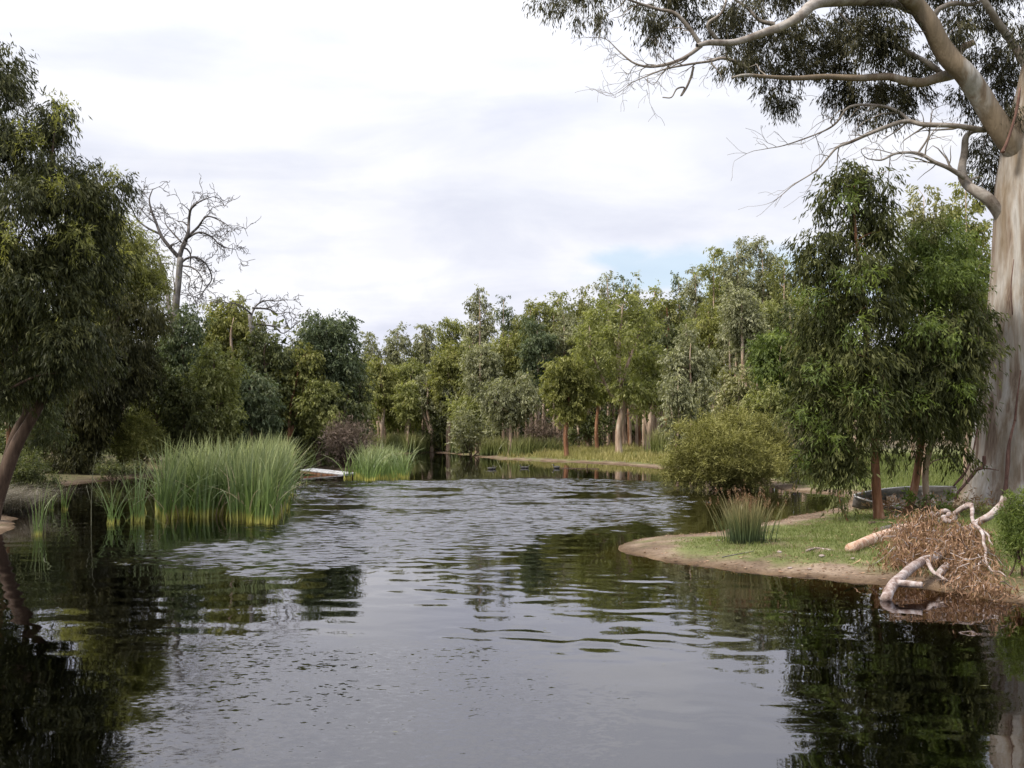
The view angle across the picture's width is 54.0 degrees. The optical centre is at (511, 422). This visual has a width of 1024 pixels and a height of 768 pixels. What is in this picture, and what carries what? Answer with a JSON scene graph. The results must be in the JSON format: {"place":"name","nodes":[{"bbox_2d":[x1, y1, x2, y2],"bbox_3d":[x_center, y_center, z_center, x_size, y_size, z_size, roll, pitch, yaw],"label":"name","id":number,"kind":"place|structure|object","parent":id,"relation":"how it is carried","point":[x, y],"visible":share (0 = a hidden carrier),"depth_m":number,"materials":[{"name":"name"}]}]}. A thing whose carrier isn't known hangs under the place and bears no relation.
{"place":"outdoors","nodes":[
{"label":"outdoors","id":0,"kind":"place"},
{"bbox_2d":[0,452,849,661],"bbox_3d":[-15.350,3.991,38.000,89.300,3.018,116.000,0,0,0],"label":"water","id":1,"kind":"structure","parent":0,"point":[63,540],"depth_m":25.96,"materials":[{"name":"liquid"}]},
{"bbox_2d":[2,482,93,517],"bbox_3d":[-13.558,2.032,26.790,5.720,0.936,8.758,0,0,0],"label":"sedge tussock","id":2,"kind":"object","parent":1,"relation":"on","point":[17,499],"visible":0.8,"depth_m":27.86,"materials":[{"name":"plant"}]},
{"bbox_2d":[86,475,137,523],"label":"reed clump","id":3,"kind":"object","parent":1,"relation":"in","point":[111,520],"visible":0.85,"depth_m":24.95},
{"bbox_2d":[118,448,157,521],"bbox_3d":[-9.383,1.617,25.527,1.273,1.926,2.031,0,0,0],"label":"reed clump","id":4,"kind":"object","parent":1,"relation":"in","point":[139,516],"visible":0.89,"depth_m":25.43,"materials":[{"name":"plant"}]},
{"bbox_2d":[113,427,341,534],"bbox_3d":[-7.127,1.685,33.305,9.412,3.159,19.892,0,0,0],"label":"reed bed","id":5,"kind":"object","parent":1,"relation":"in","point":[255,484],"visible":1,"depth_m":26.57,"materials":[{"name":"plant"}]},
{"bbox_2d":[329,439,425,482],"bbox_3d":[-6.190,1.612,47.513,5.826,1.935,10.374,0,0,0],"label":"reed bed","id":6,"kind":"object","parent":1,"relation":"in","point":[375,465],"visible":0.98,"depth_m":45.37,"materials":[{"name":"plant"}]},
{"bbox_2d":[0,428,1023,767],"bbox_3d":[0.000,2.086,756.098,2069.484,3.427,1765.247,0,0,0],"label":"ground","id":7,"kind":"structure","parent":0,"point":[712,662],"depth_m":14.18,"materials":[{"name":"soil"}]},
{"bbox_2d":[7,445,67,503],"bbox_3d":[-14.970,1.718,30.941,2.347,2.157,1.773,0,0,0],"label":"shrub","id":8,"kind":"object","parent":7,"relation":"on","point":[22,473],"visible":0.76,"depth_m":30.81,"materials":[{"name":"green plant"}]},
{"bbox_2d":[0,229,78,489],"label":"gum tree","id":9,"kind":"object","parent":7,"relation":"on","point":[37,440],"visible":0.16,"depth_m":37.42,"materials":[{"name":"green plant"}]},
{"bbox_2d":[0,33,144,520],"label":"gum tree","id":10,"kind":"object","parent":7,"relation":"on","point":[61,262],"visible":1,"depth_m":24.42,"materials":[{"name":"green plant"}]},
{"bbox_2d":[39,441,105,473],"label":"shrub","id":11,"kind":"object","parent":7,"relation":"on","point":[72,465],"visible":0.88,"depth_m":45.56,"materials":[{"name":"green plant"}]},
{"bbox_2d":[26,285,179,470],"bbox_3d":[-19.144,-1.822,46.431,7.539,9.353,4.801,0,0,0],"label":"gum tree","id":12,"kind":"object","parent":7,"relation":"on","point":[92,419],"visible":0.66,"depth_m":45.92,"materials":[{"name":"green plant"}]},
{"bbox_2d":[51,206,178,467],"bbox_3d":[-19.002,-4.234,47.539,5.933,13.381,4.830,0,0,0],"label":"gum tree","id":13,"kind":"object","parent":7,"relation":"on","point":[149,287],"visible":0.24,"depth_m":47.52,"materials":[{"name":"green plant"}]},
{"bbox_2d":[92,454,145,480],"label":"shrub","id":14,"kind":"object","parent":7,"relation":"on","point":[116,470],"visible":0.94,"depth_m":43.43,"materials":[{"name":"green plant"}]},
{"bbox_2d":[105,409,173,473],"bbox_3d":[-17.670,0.897,47.478,3.566,3.147,2.793,0,0,0],"label":"shrub","id":15,"kind":"object","parent":7,"relation":"on","point":[134,439],"visible":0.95,"depth_m":47.19,"materials":[{"name":"green plant"}]},
{"bbox_2d":[128,331,189,462],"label":"gum tree","id":16,"kind":"object","parent":7,"relation":"on","point":[146,405],"visible":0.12,"depth_m":54.91,"materials":[{"name":"green plant"}]},
{"bbox_2d":[145,367,220,464],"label":"gum tree","id":17,"kind":"object","parent":7,"relation":"on","point":[177,396],"visible":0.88,"depth_m":47.97,"materials":[{"name":"green plant"}]},
{"bbox_2d":[112,173,259,459],"bbox_3d":[-19.093,-6.058,57.910,9.219,16.650,4.258,0,0,0],"label":"dead tree","id":18,"kind":"object","parent":7,"relation":"on","point":[178,282],"visible":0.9,"depth_m":57.92,"materials":[{"name":"wood"}]},
{"bbox_2d":[154,302,225,413],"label":"gum tree","id":19,"kind":"object","parent":7,"relation":"on","point":[180,349],"visible":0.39,"depth_m":52.06,"materials":[{"name":"green plant"}]},
{"bbox_2d":[176,337,254,455],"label":"gum tree","id":20,"kind":"object","parent":7,"relation":"on","point":[222,383],"visible":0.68,"depth_m":49.55,"materials":[{"name":"green plant"}]},
{"bbox_2d":[191,290,276,437],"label":"gum tree","id":21,"kind":"object","parent":7,"relation":"on","point":[229,327],"visible":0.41,"depth_m":56.50,"materials":[{"name":"green plant"}]},
{"bbox_2d":[228,357,288,450],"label":"gum tree","id":22,"kind":"object","parent":7,"relation":"on","point":[264,418],"visible":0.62,"depth_m":52.44,"materials":[{"name":"green plant"}]},
{"bbox_2d":[209,290,309,361],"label":"dead tree","id":23,"kind":"object","parent":7,"relation":"on","point":[250,317],"visible":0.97,"depth_m":56.18,"materials":[{"name":"wood"}]},
{"bbox_2d":[226,319,303,430],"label":"gum tree","id":24,"kind":"object","parent":7,"relation":"on","point":[274,355],"visible":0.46,"depth_m":55.08,"materials":[{"name":"green plant"}]},
{"bbox_2d":[273,411,323,462],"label":"shrub","id":25,"kind":"object","parent":7,"relation":"on","point":[302,454],"visible":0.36,"depth_m":55.65,"materials":[{"name":"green plant"}]},
{"bbox_2d":[268,341,331,445],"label":"gum tree","id":26,"kind":"object","parent":7,"relation":"on","point":[296,373],"visible":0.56,"depth_m":55.57,"materials":[{"name":"green plant"}]},
{"bbox_2d":[287,374,349,466],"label":"gum tree","id":27,"kind":"object","parent":7,"relation":"on","point":[321,395],"visible":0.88,"depth_m":55.30,"materials":[{"name":"green plant"}]},
{"bbox_2d":[288,308,367,463],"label":"gum tree","id":28,"kind":"object","parent":7,"relation":"on","point":[332,338],"visible":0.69,"depth_m":56.70,"materials":[{"name":"green plant"}]},
{"bbox_2d":[317,383,375,466],"bbox_3d":[-9.159,0.266,55.959,3.260,5.141,3.193,0,0,0],"label":"shrub","id":29,"kind":"object","parent":7,"relation":"on","point":[353,408],"visible":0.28,"depth_m":55.81,"materials":[{"name":"green plant"}]},
{"bbox_2d":[316,411,382,467],"bbox_3d":[-8.631,0.890,53.936,3.977,3.254,2.614,0,0,-16],"label":"shrub","id":30,"kind":"object","parent":7,"relation":"on","point":[346,436],"visible":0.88,"depth_m":53.77,"materials":[{"name":"brown plant"}]},
{"bbox_2d":[340,346,379,438],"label":"gum tree","id":31,"kind":"object","parent":7,"relation":"on","point":[360,389],"visible":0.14,"depth_m":60.27,"materials":[{"name":"green plant"}]},
{"bbox_2d":[358,329,385,431],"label":"gum tree","id":32,"kind":"object","parent":7,"relation":"on","point":[374,348],"visible":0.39,"depth_m":91.92,"materials":[{"name":"green plant"}]},
{"bbox_2d":[364,357,405,439],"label":"gum tree","id":33,"kind":"object","parent":7,"relation":"on","point":[385,387],"visible":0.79,"depth_m":84.03,"materials":[{"name":"green plant"}]},
{"bbox_2d":[377,321,412,431],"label":"gum tree","id":34,"kind":"object","parent":7,"relation":"on","point":[391,352],"visible":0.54,"depth_m":91.73,"materials":[{"name":"green plant"}]},
{"bbox_2d":[389,378,422,452],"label":"gum tree","id":35,"kind":"object","parent":7,"relation":"on","point":[406,406],"visible":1,"depth_m":82.59,"materials":[{"name":"green plant"}]},
{"bbox_2d":[397,432,423,452],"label":"rush tussock","id":36,"kind":"object","parent":7,"relation":"on","point":[413,443],"visible":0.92,"depth_m":82.61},
{"bbox_2d":[390,356,436,437],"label":"gum tree","id":37,"kind":"object","parent":7,"relation":"on","point":[409,371],"visible":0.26,"depth_m":86.02,"materials":[{"name":"green plant"}]},
{"bbox_2d":[411,367,436,451],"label":"gum tree","id":38,"kind":"object","parent":7,"relation":"on","point":[426,407],"visible":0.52,"depth_m":85.15,"materials":[{"name":"green plant"}]},
{"bbox_2d":[407,321,441,431],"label":"gum tree","id":39,"kind":"object","parent":7,"relation":"on","point":[424,347],"visible":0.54,"depth_m":92.05,"materials":[{"name":"green plant"}]},
{"bbox_2d":[414,410,452,450],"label":"shrub","id":40,"kind":"object","parent":7,"relation":"on","point":[439,438],"visible":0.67,"depth_m":84.44,"materials":[{"name":"green plant"}]},
{"bbox_2d":[423,340,465,451],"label":"gum tree","id":41,"kind":"object","parent":7,"relation":"on","point":[445,363],"visible":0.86,"depth_m":83.70,"materials":[{"name":"green plant"}]},
{"bbox_2d":[428,376,462,451],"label":"gum tree","id":42,"kind":"object","parent":7,"relation":"on","point":[440,405],"visible":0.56,"depth_m":83.72,"materials":[{"name":"green plant"}]},
{"bbox_2d":[430,316,467,371],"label":"gum tree","id":43,"kind":"object","parent":7,"relation":"on","point":[455,329],"visible":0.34,"depth_m":89.89,"materials":[{"name":"green plant"}]},
{"bbox_2d":[445,401,499,455],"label":"shrub","id":44,"kind":"object","parent":7,"relation":"on","point":[464,435],"visible":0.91,"depth_m":74.71,"materials":[{"name":"green plant"}]},
{"bbox_2d":[447,390,497,453],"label":"gum tree","id":45,"kind":"object","parent":7,"relation":"on","point":[474,405],"visible":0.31,"depth_m":77.61,"materials":[{"name":"green plant"}]},
{"bbox_2d":[460,283,498,378],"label":"gum tree","id":46,"kind":"object","parent":7,"relation":"on","point":[480,328],"visible":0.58,"depth_m":88.16,"materials":[{"name":"green plant"}]},
{"bbox_2d":[456,340,504,452],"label":"gum tree","id":47,"kind":"object","parent":7,"relation":"on","point":[478,367],"visible":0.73,"depth_m":78.11,"materials":[{"name":"green plant"}]},
{"bbox_2d":[0,311,972,443],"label":"wood","id":48,"kind":"object","parent":7,"relation":"on","point":[521,432],"depth_m":101.10,"materials":[{"name":"green plant"}]},
{"bbox_2d":[476,435,514,455],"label":"rush tussock","id":49,"kind":"object","parent":7,"relation":"on","point":[495,447],"visible":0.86,"depth_m":73.49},
{"bbox_2d":[491,295,517,438],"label":"gum tree","id":50,"kind":"object","parent":7,"relation":"on","point":[503,312],"visible":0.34,"depth_m":90.29,"materials":[{"name":"green plant"}]},
{"bbox_2d":[470,368,544,452],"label":"gum tree","id":51,"kind":"object","parent":7,"relation":"on","point":[509,406],"visible":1,"depth_m":70.92,"materials":[{"name":"green plant"}]},
{"bbox_2d":[485,328,533,442],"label":"gum tree","id":52,"kind":"object","parent":7,"relation":"on","point":[513,342],"visible":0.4,"depth_m":79.79,"materials":[{"name":"green plant"}]},
{"bbox_2d":[500,433,550,456],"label":"rush tussock","id":53,"kind":"object","parent":7,"relation":"on","point":[523,445],"visible":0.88,"depth_m":70.55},
{"bbox_2d":[507,299,551,440],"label":"gum tree","id":54,"kind":"object","parent":7,"relation":"on","point":[531,308],"visible":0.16,"depth_m":89.76,"materials":[{"name":"green plant"}]},
{"bbox_2d":[513,313,559,441],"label":"gum tree","id":55,"kind":"object","parent":7,"relation":"on","point":[537,347],"visible":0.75,"depth_m":78.76,"materials":[{"name":"green plant"}]},
{"bbox_2d":[519,413,568,446],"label":"shrub","id":56,"kind":"object","parent":7,"relation":"on","point":[539,431],"visible":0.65,"depth_m":77.75,"materials":[{"name":"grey plant"}]},
{"bbox_2d":[529,435,572,452],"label":"rush tussock","id":57,"kind":"object","parent":7,"relation":"on","point":[551,444],"visible":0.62,"depth_m":71.55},
{"bbox_2d":[538,290,576,443],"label":"gum tree","id":58,"kind":"object","parent":7,"relation":"on","point":[556,302],"visible":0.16,"depth_m":89.87,"materials":[{"name":"green plant"}]},
{"bbox_2d":[547,306,583,445],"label":"gum tree","id":59,"kind":"object","parent":7,"relation":"on","point":[559,349],"visible":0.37,"depth_m":79.85,"materials":[{"name":"green plant"}]},
{"bbox_2d":[537,354,598,456],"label":"gum tree","id":60,"kind":"object","parent":7,"relation":"on","point":[575,388],"visible":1,"depth_m":66.81,"materials":[{"name":"green plant"}]},
{"bbox_2d":[564,284,594,444],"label":"gum tree","id":61,"kind":"object","parent":7,"relation":"on","point":[580,304],"visible":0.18,"depth_m":90.87,"materials":[{"name":"green plant"}]},
{"bbox_2d":[565,306,608,447],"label":"gum tree","id":62,"kind":"object","parent":7,"relation":"on","point":[584,340],"visible":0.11,"depth_m":78.23,"materials":[{"name":"green plant"}]},
{"bbox_2d":[563,403,615,446],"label":"shrub","id":63,"kind":"object","parent":7,"relation":"on","point":[586,429],"visible":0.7,"depth_m":76.67,"materials":[{"name":"green plant"}]},
{"bbox_2d":[575,348,617,448],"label":"gum tree","id":64,"kind":"object","parent":7,"relation":"on","point":[597,414],"visible":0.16,"depth_m":73.89,"materials":[{"name":"green plant"}]},
{"bbox_2d":[591,270,623,444],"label":"gum tree","id":65,"kind":"object","parent":7,"relation":"on","point":[603,292],"visible":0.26,"depth_m":92.00,"materials":[{"name":"green plant"}]},
{"bbox_2d":[567,287,666,453],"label":"gum tree","id":66,"kind":"object","parent":7,"relation":"on","point":[639,390],"visible":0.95,"depth_m":66.47,"materials":[{"name":"green plant"}]},
{"bbox_2d":[621,317,665,446],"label":"gum tree","id":67,"kind":"object","parent":7,"relation":"on","point":[656,336],"visible":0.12,"depth_m":77.89,"materials":[{"name":"green plant"}]},
{"bbox_2d":[626,342,671,448],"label":"gum tree","id":68,"kind":"object","parent":7,"relation":"on","point":[654,375],"visible":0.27,"depth_m":69.89,"materials":[{"name":"green plant"}]},
{"bbox_2d":[644,424,673,455],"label":"rush tussock","id":69,"kind":"object","parent":7,"relation":"on","point":[657,444],"visible":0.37,"depth_m":63.36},
{"bbox_2d":[642,290,684,344],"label":"gum tree","id":70,"kind":"object","parent":7,"relation":"on","point":[675,320],"visible":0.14,"depth_m":88.14,"materials":[{"name":"green plant"}]},
{"bbox_2d":[647,319,688,432],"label":"gum tree","id":71,"kind":"object","parent":7,"relation":"on","point":[667,343],"visible":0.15,"depth_m":75.87,"materials":[{"name":"green plant"}]},
{"bbox_2d":[654,364,703,460],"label":"gum tree","id":72,"kind":"object","parent":7,"relation":"on","point":[682,397],"visible":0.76,"depth_m":58.08,"materials":[{"name":"green plant"}]},
{"bbox_2d":[669,270,691,329],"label":"gum tree","id":73,"kind":"object","parent":7,"relation":"on","point":[676,276],"visible":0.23,"depth_m":94.09,"materials":[{"name":"green plant"}]},
{"bbox_2d":[653,321,722,439],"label":"gum tree","id":74,"kind":"object","parent":7,"relation":"on","point":[695,365],"visible":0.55,"depth_m":60.32,"materials":[{"name":"green plant"}]},
{"bbox_2d":[677,266,714,349],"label":"gum tree","id":75,"kind":"object","parent":7,"relation":"on","point":[693,284],"visible":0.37,"depth_m":88.06,"materials":[{"name":"green plant"}]},
{"bbox_2d":[686,296,728,415],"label":"gum tree","id":76,"kind":"object","parent":7,"relation":"on","point":[709,328],"visible":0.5,"depth_m":73.93,"materials":[{"name":"green plant"}]},
{"bbox_2d":[693,245,725,412],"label":"gum tree","id":77,"kind":"object","parent":7,"relation":"on","point":[717,253],"visible":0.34,"depth_m":85.98,"materials":[{"name":"green plant"}]},
{"bbox_2d":[651,398,803,497],"bbox_3d":[8.332,0.970,38.047,6.117,3.872,4.514,0,0,0],"label":"tea tree bush","id":78,"kind":"object","parent":7,"relation":"on","point":[708,442],"visible":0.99,"depth_m":37.49,"materials":[{"name":"green plant"}]},
{"bbox_2d":[708,364,760,455],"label":"gum tree","id":79,"kind":"object","parent":7,"relation":"on","point":[736,389],"visible":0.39,"depth_m":49.20,"materials":[{"name":"green plant"}]},
{"bbox_2d":[713,236,759,366],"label":"gum tree","id":80,"kind":"object","parent":7,"relation":"on","point":[740,260],"visible":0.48,"depth_m":83.70,"materials":[{"name":"green plant"}]},
{"bbox_2d":[714,299,758,387],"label":"gum tree","id":81,"kind":"object","parent":7,"relation":"on","point":[734,358],"visible":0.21,"depth_m":72.33,"materials":[{"name":"green plant"}]},
{"bbox_2d":[713,279,772,384],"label":"gum tree","id":82,"kind":"object","parent":7,"relation":"on","point":[740,324],"visible":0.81,"depth_m":62.10,"materials":[{"name":"green plant"}]},
{"bbox_2d":[705,479,795,545],"bbox_3d":[4.619,1.738,19.631,1.943,1.266,1.380,0,0,0],"label":"rush tussock","id":83,"kind":"object","parent":7,"relation":"on","point":[746,524],"visible":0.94,"depth_m":19.54,"materials":[{"name":"green plant"}]},
{"bbox_2d":[741,235,783,310],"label":"gum tree","id":84,"kind":"object","parent":7,"relation":"on","point":[761,286],"visible":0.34,"depth_m":84.12,"materials":[{"name":"green plant"}]},
{"bbox_2d":[734,378,797,468],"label":"gum tree","id":85,"kind":"object","parent":7,"relation":"on","point":[765,400],"visible":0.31,"depth_m":45.20,"materials":[{"name":"green plant"}]},
{"bbox_2d":[748,299,784,386],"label":"gum tree","id":86,"kind":"object","parent":7,"relation":"on","point":[770,309],"visible":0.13,"depth_m":69.89,"materials":[{"name":"green plant"}]},
{"bbox_2d":[521,0,1023,508],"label":"gum tree","id":87,"kind":"object","parent":7,"relation":"on","point":[1001,448],"visible":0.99,"depth_m":26.91,"materials":[{"name":"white plant"}]},
{"bbox_2d":[741,323,803,467],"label":"gum tree","id":88,"kind":"object","parent":7,"relation":"on","point":[768,361],"visible":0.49,"depth_m":48.03,"materials":[{"name":"green plant"}]},
{"bbox_2d":[761,253,800,320],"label":"gum tree","id":89,"kind":"object","parent":7,"relation":"on","point":[783,290],"visible":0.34,"depth_m":82.37,"materials":[{"name":"green plant"}]},
{"bbox_2d":[768,297,805,344],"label":"gum tree","id":90,"kind":"object","parent":7,"relation":"on","point":[786,316],"visible":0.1,"depth_m":68.17,"materials":[{"name":"green plant"}]},
{"bbox_2d":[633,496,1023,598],"bbox_3d":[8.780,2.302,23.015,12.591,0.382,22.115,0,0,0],"label":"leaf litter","id":91,"kind":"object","parent":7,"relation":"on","point":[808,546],"visible":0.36,"depth_m":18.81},
{"bbox_2d":[817,486,858,521],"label":"sapling","id":92,"kind":"object","parent":7,"relation":"on","point":[840,506],"visible":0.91,"depth_m":23.51,"materials":[{"name":"green plant"}]},
{"bbox_2d":[663,504,1023,583],"bbox_3d":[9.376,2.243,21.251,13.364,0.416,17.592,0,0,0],"label":"grass","id":93,"kind":"structure","parent":7,"relation":"on","point":[826,522],"depth_m":19.69,"materials":[{"name":"plant"}]},
{"bbox_2d":[769,158,931,519],"bbox_3d":[8.238,-1.998,23.976,3.909,8.913,3.084,0,0,0],"label":"gum tree","id":94,"kind":"object","parent":7,"relation":"on","point":[819,364],"visible":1,"depth_m":23.76,"materials":[{"name":"green plant"}]},
{"bbox_2d":[845,522,915,552],"bbox_3d":[7.287,2.203,19.714,0.363,0.340,3.755,0,0,41],"label":"log","id":95,"kind":"object","parent":7,"relation":"on","point":[865,541],"visible":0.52,"depth_m":18.69,"materials":[{"name":"wood"}]},
{"bbox_2d":[852,486,958,509],"bbox_3d":[10.780,2.211,27.441,2.914,0.588,1.216,0,33,4],"label":"rowing boat","id":96,"kind":"object","parent":7,"relation":"on","point":[898,492],"visible":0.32,"depth_m":27.74,"materials":[{"name":"paint"}]},
{"bbox_2d":[858,487,962,514],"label":"shrub","id":97,"kind":"object","parent":7,"relation":"on","point":[890,507],"visible":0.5,"depth_m":25.50,"materials":[{"name":"green plant"}]},
{"bbox_2d":[896,183,958,476],"bbox_3d":[15.699,-3.404,38.257,2.599,11.496,2.206,0,0,0],"label":"gum tree","id":98,"kind":"object","parent":7,"relation":"on","point":[915,207],"visible":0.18,"depth_m":38.03,"materials":[{"name":"green plant"}]},
{"bbox_2d":[894,487,966,514],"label":"shrub","id":99,"kind":"object","parent":7,"relation":"on","point":[910,496],"visible":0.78,"depth_m":24.92,"materials":[{"name":"green plant"}]},
{"bbox_2d":[874,208,996,513],"bbox_3d":[10.568,-1.474,25.409,2.908,7.874,3.326,0,0,36],"label":"gum tree","id":100,"kind":"object","parent":7,"relation":"on","point":[948,272],"visible":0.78,"depth_m":24.84,"materials":[{"name":"green plant"}]},
{"bbox_2d":[856,291,1020,509],"bbox_3d":[10.480,-0.410,24.524,3.960,5.707,3.144,0,0,-32],"label":"gum tree","id":101,"kind":"object","parent":7,"relation":"on","point":[957,349],"visible":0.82,"depth_m":24.27,"materials":[{"name":"green plant"}]},
{"bbox_2d":[855,496,1023,604],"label":"fallen branch","id":102,"kind":"object","parent":7,"relation":"on","point":[924,544],"visible":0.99,"depth_m":16.07,"materials":[{"name":"brown plant"}]},
{"bbox_2d":[933,169,992,477],"bbox_3d":[18.225,-3.968,40.680,3.088,12.580,2.750,0,0,0],"label":"gum tree","id":103,"kind":"object","parent":7,"relation":"on","point":[973,209],"visible":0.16,"depth_m":40.24,"materials":[{"name":"green plant"}]},
{"bbox_2d":[989,485,1023,576],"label":"shrub","id":104,"kind":"object","parent":7,"relation":"on","point":[1012,535],"visible":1,"depth_m":15.48,"materials":[{"name":"green plant"}]},
{"bbox_2d":[0,0,1023,413],"label":"sky","id":105,"kind":"structure","parent":0,"point":[394,159],"materials":[{"name":"white"}]},
{"bbox_2d":[429,441,870,466],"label":"grass","id":106,"kind":"structure","parent":0,"point":[604,452],"depth_m":66.93,"materials":[{"name":"plant"}]},
{"bbox_2d":[644,450,962,491],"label":"grass","id":107,"kind":"structure","parent":0,"point":[952,479],"depth_m":40.57,"materials":[{"name":"plant"}]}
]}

